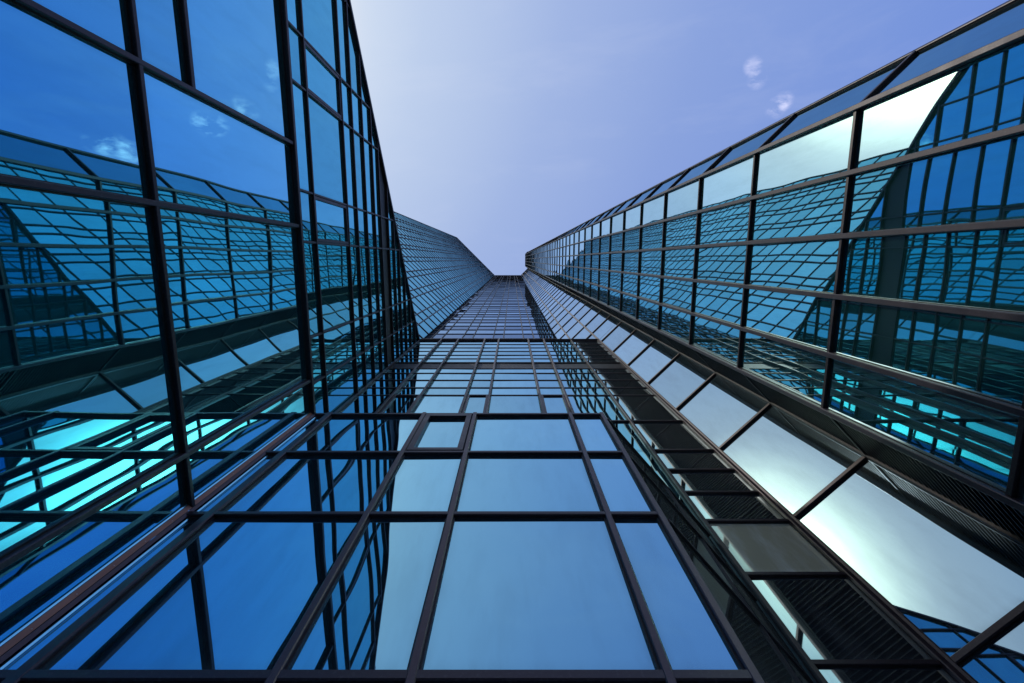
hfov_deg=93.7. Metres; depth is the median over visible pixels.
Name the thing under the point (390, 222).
window pane
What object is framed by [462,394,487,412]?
window pane
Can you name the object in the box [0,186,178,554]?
window pane
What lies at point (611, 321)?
window pane
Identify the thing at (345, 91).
window pane
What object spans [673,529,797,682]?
window pane
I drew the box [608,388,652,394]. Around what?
window pane
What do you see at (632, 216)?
window pane
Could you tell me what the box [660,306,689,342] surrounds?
window pane
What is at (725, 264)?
window pane
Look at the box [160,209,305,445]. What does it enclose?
window pane
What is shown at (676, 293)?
window pane
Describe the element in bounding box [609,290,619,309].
window pane
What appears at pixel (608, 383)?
window pane
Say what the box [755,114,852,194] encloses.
window pane
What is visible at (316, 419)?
window pane
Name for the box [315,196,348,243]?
window pane
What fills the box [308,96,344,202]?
window pane
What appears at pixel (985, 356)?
window pane
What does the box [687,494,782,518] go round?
window pane
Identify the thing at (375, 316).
window pane
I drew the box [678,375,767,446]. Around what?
window pane
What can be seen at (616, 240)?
window pane
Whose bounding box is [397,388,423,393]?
window pane
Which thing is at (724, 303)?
window pane
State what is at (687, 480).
window pane
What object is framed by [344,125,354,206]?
window pane
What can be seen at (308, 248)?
window pane
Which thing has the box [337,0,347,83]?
window pane
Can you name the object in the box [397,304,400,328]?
window pane
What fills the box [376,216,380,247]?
window pane
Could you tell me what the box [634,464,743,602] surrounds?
window pane
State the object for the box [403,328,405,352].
window pane
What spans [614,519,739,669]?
window pane
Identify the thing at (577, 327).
window pane
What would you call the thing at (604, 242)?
window pane
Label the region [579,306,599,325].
window pane
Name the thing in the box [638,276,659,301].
window pane
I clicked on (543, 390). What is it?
window pane
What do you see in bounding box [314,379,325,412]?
window pane
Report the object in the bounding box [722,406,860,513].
window pane
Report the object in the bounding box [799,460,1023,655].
window pane
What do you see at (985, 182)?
window pane
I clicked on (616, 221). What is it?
window pane
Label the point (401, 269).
window pane
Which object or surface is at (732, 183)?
window pane
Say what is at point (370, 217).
window pane
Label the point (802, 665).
window pane
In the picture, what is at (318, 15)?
window pane
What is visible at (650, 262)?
window pane
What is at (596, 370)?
window pane
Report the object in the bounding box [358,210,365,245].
window pane
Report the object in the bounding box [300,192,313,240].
window pane
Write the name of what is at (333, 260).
window pane
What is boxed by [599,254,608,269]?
window pane
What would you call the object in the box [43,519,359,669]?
window pane
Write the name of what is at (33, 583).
window pane
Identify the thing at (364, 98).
window pane
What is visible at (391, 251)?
window pane
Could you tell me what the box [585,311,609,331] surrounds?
window pane
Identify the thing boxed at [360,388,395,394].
window pane
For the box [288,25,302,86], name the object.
window pane
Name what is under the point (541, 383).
window pane
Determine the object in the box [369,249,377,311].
window pane
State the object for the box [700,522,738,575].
window pane
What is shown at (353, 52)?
window pane
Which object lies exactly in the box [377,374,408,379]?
window pane
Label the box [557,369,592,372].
window pane
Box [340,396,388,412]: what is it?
window pane
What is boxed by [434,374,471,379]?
window pane
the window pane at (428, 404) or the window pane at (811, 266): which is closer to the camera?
the window pane at (811, 266)
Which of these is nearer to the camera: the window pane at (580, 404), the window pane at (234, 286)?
the window pane at (234, 286)
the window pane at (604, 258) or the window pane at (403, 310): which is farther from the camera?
the window pane at (604, 258)
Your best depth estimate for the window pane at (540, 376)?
21.30 m
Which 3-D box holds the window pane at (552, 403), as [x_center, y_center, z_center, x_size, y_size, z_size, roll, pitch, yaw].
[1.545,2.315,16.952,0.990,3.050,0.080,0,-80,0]
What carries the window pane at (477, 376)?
in the glass block
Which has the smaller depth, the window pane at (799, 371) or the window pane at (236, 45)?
the window pane at (236, 45)
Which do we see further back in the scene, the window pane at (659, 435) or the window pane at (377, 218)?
the window pane at (377, 218)
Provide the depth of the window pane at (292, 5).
13.23 m
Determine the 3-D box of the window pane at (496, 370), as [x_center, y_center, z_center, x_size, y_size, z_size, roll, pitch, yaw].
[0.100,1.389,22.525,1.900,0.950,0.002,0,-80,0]
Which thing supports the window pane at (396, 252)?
in the glass wing
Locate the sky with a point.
(505, 127)
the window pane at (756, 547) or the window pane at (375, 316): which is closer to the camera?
the window pane at (756, 547)
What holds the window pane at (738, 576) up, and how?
in the glass block
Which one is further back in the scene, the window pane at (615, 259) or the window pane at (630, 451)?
the window pane at (615, 259)
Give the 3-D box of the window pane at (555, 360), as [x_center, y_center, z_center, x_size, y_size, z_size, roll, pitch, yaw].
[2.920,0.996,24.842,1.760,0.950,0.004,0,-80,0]
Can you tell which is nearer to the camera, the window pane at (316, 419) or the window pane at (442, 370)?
the window pane at (316, 419)
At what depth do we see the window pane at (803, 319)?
10.34 m
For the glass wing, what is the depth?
17.04 m
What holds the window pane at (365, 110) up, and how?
in the glass wing
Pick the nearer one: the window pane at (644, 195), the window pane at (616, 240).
the window pane at (644, 195)
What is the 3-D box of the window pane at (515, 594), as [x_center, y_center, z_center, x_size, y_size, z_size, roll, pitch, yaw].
[0.186,2.071,4.181,1.692,2.049,0.016,0,-80,0]
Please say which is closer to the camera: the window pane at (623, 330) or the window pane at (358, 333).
the window pane at (358, 333)
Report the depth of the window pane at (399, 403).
17.34 m
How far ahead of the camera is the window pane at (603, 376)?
21.30 m
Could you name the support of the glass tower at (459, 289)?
on the plaza ground
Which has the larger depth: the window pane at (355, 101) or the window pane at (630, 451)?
the window pane at (355, 101)
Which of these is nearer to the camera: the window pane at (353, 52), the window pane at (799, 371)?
the window pane at (799, 371)
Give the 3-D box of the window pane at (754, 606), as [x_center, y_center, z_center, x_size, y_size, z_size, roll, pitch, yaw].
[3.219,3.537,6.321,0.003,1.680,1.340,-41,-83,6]
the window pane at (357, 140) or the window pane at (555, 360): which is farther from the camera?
the window pane at (555, 360)
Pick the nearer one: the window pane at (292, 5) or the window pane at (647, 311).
the window pane at (292, 5)
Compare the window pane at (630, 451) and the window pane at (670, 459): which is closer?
the window pane at (630, 451)
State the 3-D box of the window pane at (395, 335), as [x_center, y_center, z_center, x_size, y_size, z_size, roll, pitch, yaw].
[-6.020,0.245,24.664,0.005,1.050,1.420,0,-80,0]
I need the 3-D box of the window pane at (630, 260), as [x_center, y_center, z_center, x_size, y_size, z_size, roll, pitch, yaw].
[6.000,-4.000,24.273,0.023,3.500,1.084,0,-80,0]
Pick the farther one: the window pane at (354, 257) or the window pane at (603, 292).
the window pane at (603, 292)
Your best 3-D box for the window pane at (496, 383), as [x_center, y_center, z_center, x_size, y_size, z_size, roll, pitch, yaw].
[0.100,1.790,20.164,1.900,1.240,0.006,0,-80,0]
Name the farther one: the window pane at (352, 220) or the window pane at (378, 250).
the window pane at (378, 250)
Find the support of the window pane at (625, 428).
in the glass block
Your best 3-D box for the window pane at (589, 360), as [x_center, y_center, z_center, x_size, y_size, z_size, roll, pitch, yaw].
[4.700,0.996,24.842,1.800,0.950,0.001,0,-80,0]
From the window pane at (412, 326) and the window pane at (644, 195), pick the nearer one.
the window pane at (644, 195)
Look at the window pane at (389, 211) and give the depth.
23.59 m
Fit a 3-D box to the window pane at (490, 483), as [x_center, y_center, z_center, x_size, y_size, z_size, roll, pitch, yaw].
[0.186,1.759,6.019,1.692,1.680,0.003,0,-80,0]
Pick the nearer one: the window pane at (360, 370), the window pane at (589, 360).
the window pane at (360, 370)
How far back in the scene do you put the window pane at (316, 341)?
14.77 m
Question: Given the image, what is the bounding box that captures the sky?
[351,0,1007,274]
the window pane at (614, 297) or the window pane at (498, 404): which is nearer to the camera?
the window pane at (498, 404)
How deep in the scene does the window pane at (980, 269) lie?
6.68 m
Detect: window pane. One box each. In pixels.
[0,0,147,197]
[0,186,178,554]
[0,462,184,645]
[0,519,196,669]
[31,510,188,632]
[33,0,129,52]
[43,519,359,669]
[135,0,185,82]
[144,72,294,222]
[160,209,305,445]
[187,0,288,138]
[190,385,308,499]
[195,456,273,510]
[225,456,396,510]
[271,417,320,450]
[287,0,299,31]
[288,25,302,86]
[289,519,444,669]
[293,84,310,191]
[294,417,419,450]
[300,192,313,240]
[302,0,337,72]
[304,243,319,335]
[305,41,341,118]
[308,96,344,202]
[311,335,322,379]
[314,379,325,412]
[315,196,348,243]
[318,244,351,329]
[324,323,353,371]
[327,360,355,411]
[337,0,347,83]
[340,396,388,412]
[341,81,350,125]
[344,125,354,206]
[347,8,358,94]
[348,207,356,244]
[351,247,360,318]
[352,93,360,134]
[354,133,364,209]
[355,319,361,353]
[357,354,363,389]
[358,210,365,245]
[360,248,369,315]
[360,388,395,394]
[361,73,367,104]
[362,103,369,141]
[364,141,372,212]
[364,316,370,348]
[365,348,372,382]
[368,214,374,246]
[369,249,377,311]
[369,381,401,386]
[371,121,375,146]
[373,148,378,214]
[373,313,378,343]
[374,344,380,375]
[375,456,460,510]
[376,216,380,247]
[377,249,382,308]
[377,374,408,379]
[379,394,419,412]
[380,311,384,339]
[382,340,385,369]
[385,369,412,372]
[388,202,391,218]
[389,220,392,248]
[390,250,394,304]
[392,306,395,331]
[394,333,396,359]
[395,251,399,302]
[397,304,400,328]
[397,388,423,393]
[398,330,401,355]
[400,259,403,300]
[402,302,404,326]
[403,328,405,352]
[403,381,427,386]
[406,301,408,323]
[406,414,471,450]
[407,325,409,347]
[409,374,432,379]
[411,323,413,344]
[413,396,463,412]
[422,519,655,669]
[424,388,466,394]
[430,381,468,386]
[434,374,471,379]
[439,369,472,372]
[446,359,476,361]
[457,456,599,510]
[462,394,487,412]
[469,388,488,393]
[470,417,578,450]
[471,381,490,386]
[473,374,491,379]
[489,396,540,412]
[492,388,537,394]
[493,381,535,386]
[494,374,534,379]
[495,369,532,372]
[497,359,530,361]
[498,352,529,354]
[522,197,635,339]
[537,374,556,379]
[538,381,559,386]
[540,388,562,393]
[541,394,570,412]
[550,352,579,354]
[553,359,584,361]
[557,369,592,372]
[559,374,597,379]
[562,381,602,386]
[565,388,608,394]
[568,396,626,419]
[573,328,589,338]
[574,417,617,450]
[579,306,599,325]
[581,352,610,354]
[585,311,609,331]
[586,359,617,361]
[589,456,650,510]
[593,316,619,338]
[594,369,629,372]
[598,374,636,379]
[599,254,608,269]
[599,271,607,286]
[599,287,607,303]
[600,236,608,252]
[601,218,609,235]
[602,322,634,350]
[603,381,644,386]
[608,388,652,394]
[609,272,620,290]
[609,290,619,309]
[610,233,621,251]
[610,253,621,270]
[610,424,690,523]
[611,213,622,232]
[613,422,648,450]
[614,330,653,363]
[614,396,678,419]
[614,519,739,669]
[621,294,636,317]
[622,274,637,294]
[623,229,638,250]
[623,252,637,272]
[624,205,640,229]
[629,186,656,206]
[629,341,677,381]
[634,423,709,448]
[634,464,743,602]
[637,451,662,470]
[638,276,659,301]
[638,299,658,327]
[640,251,660,274]
[641,223,662,248]
[642,195,663,224]
[647,173,682,198]
[649,355,712,407]
[655,471,678,492]
[656,452,729,467]
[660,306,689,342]
[661,279,691,310]
[663,249,693,277]
[664,215,696,247]
[665,180,698,218]
[671,472,752,489]
[673,152,723,186]
[673,495,737,576]
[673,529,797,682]
[674,493,699,521]
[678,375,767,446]
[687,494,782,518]
[692,316,739,364]
[694,282,742,324]
[696,246,745,282]
[698,202,749,244]
[700,157,752,209]
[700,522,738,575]
[710,119,787,169]
[710,524,838,571]
[712,552,809,676]
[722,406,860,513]
[738,576,802,664]
[741,332,825,404]
[744,289,832,349]
[748,240,838,292]
[750,578,929,658]
[751,178,845,239]
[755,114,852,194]
[766,63,899,144]
[773,641,810,682]
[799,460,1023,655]
[802,665,815,682]
[818,668,955,682]
[827,359,1018,490]
[834,300,1023,404]
[840,229,1023,311]
[847,135,1023,232]
[855,41,1023,167]
[872,0,1023,96]
[961,619,1023,682]
[1019,474,1023,498]
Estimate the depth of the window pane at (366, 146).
20.14 m
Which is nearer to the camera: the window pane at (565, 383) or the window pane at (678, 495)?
the window pane at (678, 495)
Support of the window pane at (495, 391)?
in the glass block
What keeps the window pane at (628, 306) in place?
in the glass tower at (809, 318)
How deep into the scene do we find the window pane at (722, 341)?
14.08 m
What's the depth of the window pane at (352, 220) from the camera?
18.12 m
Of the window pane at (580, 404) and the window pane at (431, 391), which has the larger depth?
the window pane at (431, 391)
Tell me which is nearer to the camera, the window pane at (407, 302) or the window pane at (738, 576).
the window pane at (738, 576)
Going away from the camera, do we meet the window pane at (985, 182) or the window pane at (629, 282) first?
the window pane at (985, 182)
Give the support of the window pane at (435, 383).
in the glass block
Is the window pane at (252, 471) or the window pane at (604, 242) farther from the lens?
the window pane at (604, 242)
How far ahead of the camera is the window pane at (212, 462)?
6.39 m
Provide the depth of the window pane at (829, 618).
6.94 m
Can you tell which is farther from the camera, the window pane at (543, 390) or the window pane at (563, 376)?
the window pane at (563, 376)
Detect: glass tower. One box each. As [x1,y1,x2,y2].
[388,211,556,365]
[521,0,1023,682]
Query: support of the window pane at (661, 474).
in the glass block
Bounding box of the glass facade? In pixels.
[0,0,813,682]
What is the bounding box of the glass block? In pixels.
[333,338,970,682]
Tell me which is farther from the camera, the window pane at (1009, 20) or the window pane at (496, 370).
the window pane at (496, 370)
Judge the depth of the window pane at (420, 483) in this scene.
5.92 m
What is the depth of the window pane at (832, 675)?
6.01 m
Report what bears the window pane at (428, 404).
in the glass block
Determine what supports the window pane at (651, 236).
in the glass tower at (809, 318)
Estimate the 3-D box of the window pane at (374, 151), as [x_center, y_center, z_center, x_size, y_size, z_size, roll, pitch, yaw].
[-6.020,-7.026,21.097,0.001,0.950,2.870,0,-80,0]
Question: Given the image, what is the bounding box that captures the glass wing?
[0,0,419,656]
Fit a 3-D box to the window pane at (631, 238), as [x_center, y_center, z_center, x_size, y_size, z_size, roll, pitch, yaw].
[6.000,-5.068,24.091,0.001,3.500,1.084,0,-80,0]
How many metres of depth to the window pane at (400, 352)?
25.91 m
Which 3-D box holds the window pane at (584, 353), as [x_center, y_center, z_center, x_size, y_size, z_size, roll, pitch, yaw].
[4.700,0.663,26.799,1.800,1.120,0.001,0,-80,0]
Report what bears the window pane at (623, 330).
in the glass tower at (809, 318)
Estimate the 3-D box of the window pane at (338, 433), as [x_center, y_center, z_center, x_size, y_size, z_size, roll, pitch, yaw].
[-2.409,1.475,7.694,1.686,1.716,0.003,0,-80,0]
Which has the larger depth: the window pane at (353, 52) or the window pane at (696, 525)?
the window pane at (353, 52)
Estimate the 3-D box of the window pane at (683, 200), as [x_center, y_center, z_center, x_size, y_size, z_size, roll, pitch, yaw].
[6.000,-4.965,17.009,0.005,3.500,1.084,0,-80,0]
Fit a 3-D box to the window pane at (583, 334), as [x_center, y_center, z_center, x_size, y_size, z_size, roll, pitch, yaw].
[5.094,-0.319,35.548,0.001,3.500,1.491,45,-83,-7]
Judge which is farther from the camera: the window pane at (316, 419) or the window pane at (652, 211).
the window pane at (652, 211)
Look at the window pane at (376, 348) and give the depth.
21.48 m
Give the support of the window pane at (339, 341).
in the glass wing
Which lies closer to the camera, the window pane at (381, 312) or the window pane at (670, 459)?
the window pane at (670, 459)
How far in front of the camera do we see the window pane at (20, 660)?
3.90 m
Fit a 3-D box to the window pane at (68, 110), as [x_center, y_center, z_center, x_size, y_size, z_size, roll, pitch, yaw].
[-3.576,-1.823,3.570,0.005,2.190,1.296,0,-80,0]
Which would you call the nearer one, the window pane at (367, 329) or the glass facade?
the glass facade
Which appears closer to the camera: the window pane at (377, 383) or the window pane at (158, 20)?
the window pane at (158, 20)
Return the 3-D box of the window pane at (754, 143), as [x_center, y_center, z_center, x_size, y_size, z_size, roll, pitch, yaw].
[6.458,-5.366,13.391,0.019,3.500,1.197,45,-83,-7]
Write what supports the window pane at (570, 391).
in the glass block
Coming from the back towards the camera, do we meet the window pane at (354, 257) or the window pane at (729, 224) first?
the window pane at (354, 257)
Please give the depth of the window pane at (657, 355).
21.48 m
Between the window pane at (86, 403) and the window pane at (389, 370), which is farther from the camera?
the window pane at (389, 370)
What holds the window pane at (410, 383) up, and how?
in the glass block
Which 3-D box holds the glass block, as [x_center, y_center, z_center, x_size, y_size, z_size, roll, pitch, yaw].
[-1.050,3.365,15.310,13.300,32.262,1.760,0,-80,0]
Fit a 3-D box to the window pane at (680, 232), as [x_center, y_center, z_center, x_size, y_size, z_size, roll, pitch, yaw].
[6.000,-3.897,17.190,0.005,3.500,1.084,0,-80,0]
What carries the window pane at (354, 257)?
in the glass wing
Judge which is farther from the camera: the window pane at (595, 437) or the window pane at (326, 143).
the window pane at (326, 143)
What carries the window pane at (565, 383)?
in the glass block
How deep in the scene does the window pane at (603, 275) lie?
31.47 m
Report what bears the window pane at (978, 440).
in the glass tower at (809, 318)
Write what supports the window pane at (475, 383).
in the glass block
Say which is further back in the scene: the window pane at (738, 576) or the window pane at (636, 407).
the window pane at (636, 407)
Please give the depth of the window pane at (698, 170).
16.82 m
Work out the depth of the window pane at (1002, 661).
5.85 m
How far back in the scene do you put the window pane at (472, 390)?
19.03 m
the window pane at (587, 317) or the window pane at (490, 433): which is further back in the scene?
the window pane at (587, 317)
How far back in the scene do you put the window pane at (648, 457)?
12.48 m
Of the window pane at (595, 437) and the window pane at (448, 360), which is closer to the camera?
the window pane at (595, 437)
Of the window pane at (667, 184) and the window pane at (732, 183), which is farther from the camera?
the window pane at (667, 184)
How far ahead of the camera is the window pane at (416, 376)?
21.31 m
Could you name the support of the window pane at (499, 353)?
in the glass block
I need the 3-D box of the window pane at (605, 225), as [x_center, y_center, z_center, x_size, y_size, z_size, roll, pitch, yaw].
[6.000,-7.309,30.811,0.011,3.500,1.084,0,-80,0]
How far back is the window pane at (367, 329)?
20.00 m
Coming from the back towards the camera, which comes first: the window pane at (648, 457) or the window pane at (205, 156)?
the window pane at (648, 457)
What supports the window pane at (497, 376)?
in the glass block
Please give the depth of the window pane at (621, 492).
5.92 m
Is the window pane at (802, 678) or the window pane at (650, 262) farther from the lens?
the window pane at (650, 262)
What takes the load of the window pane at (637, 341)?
in the glass tower at (809, 318)
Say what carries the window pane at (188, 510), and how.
in the glass wing
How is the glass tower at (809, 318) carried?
on the plaza ground
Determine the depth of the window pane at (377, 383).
20.10 m
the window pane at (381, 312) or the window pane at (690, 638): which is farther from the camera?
the window pane at (381, 312)
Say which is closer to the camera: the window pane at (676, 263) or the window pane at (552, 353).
the window pane at (676, 263)
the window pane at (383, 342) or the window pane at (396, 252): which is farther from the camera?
the window pane at (396, 252)
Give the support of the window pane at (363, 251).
in the glass wing
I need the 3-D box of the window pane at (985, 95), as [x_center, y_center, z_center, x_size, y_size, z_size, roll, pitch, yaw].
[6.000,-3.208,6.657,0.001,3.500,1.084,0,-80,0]
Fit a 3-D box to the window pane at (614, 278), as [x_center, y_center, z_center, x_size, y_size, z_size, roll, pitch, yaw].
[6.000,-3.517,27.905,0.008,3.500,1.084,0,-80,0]
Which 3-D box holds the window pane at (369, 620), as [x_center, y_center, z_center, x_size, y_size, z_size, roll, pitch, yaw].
[-1.113,2.071,4.181,0.906,2.049,0.008,0,-80,0]
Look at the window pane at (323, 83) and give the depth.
15.25 m
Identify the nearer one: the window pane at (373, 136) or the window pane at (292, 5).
the window pane at (292, 5)
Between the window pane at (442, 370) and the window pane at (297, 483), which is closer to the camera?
the window pane at (297, 483)
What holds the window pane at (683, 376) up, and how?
in the glass tower at (809, 318)
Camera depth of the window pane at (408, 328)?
27.92 m
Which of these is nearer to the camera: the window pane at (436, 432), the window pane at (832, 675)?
the window pane at (832, 675)
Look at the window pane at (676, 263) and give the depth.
17.20 m
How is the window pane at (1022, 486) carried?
in the glass tower at (809, 318)
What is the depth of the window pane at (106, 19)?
4.16 m
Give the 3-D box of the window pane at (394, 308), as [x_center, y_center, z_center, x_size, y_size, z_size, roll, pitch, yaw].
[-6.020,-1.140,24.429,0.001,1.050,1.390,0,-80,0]
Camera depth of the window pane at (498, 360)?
24.90 m
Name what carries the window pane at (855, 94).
in the glass tower at (809, 318)
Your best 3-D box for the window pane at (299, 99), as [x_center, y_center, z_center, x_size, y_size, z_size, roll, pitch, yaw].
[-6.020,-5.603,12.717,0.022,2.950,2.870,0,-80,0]
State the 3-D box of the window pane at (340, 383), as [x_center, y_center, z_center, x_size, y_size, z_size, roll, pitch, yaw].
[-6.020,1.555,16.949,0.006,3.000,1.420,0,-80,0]
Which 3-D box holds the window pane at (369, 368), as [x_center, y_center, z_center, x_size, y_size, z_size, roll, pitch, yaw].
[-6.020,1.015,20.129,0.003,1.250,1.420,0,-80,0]
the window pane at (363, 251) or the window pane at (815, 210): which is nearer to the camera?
the window pane at (815, 210)

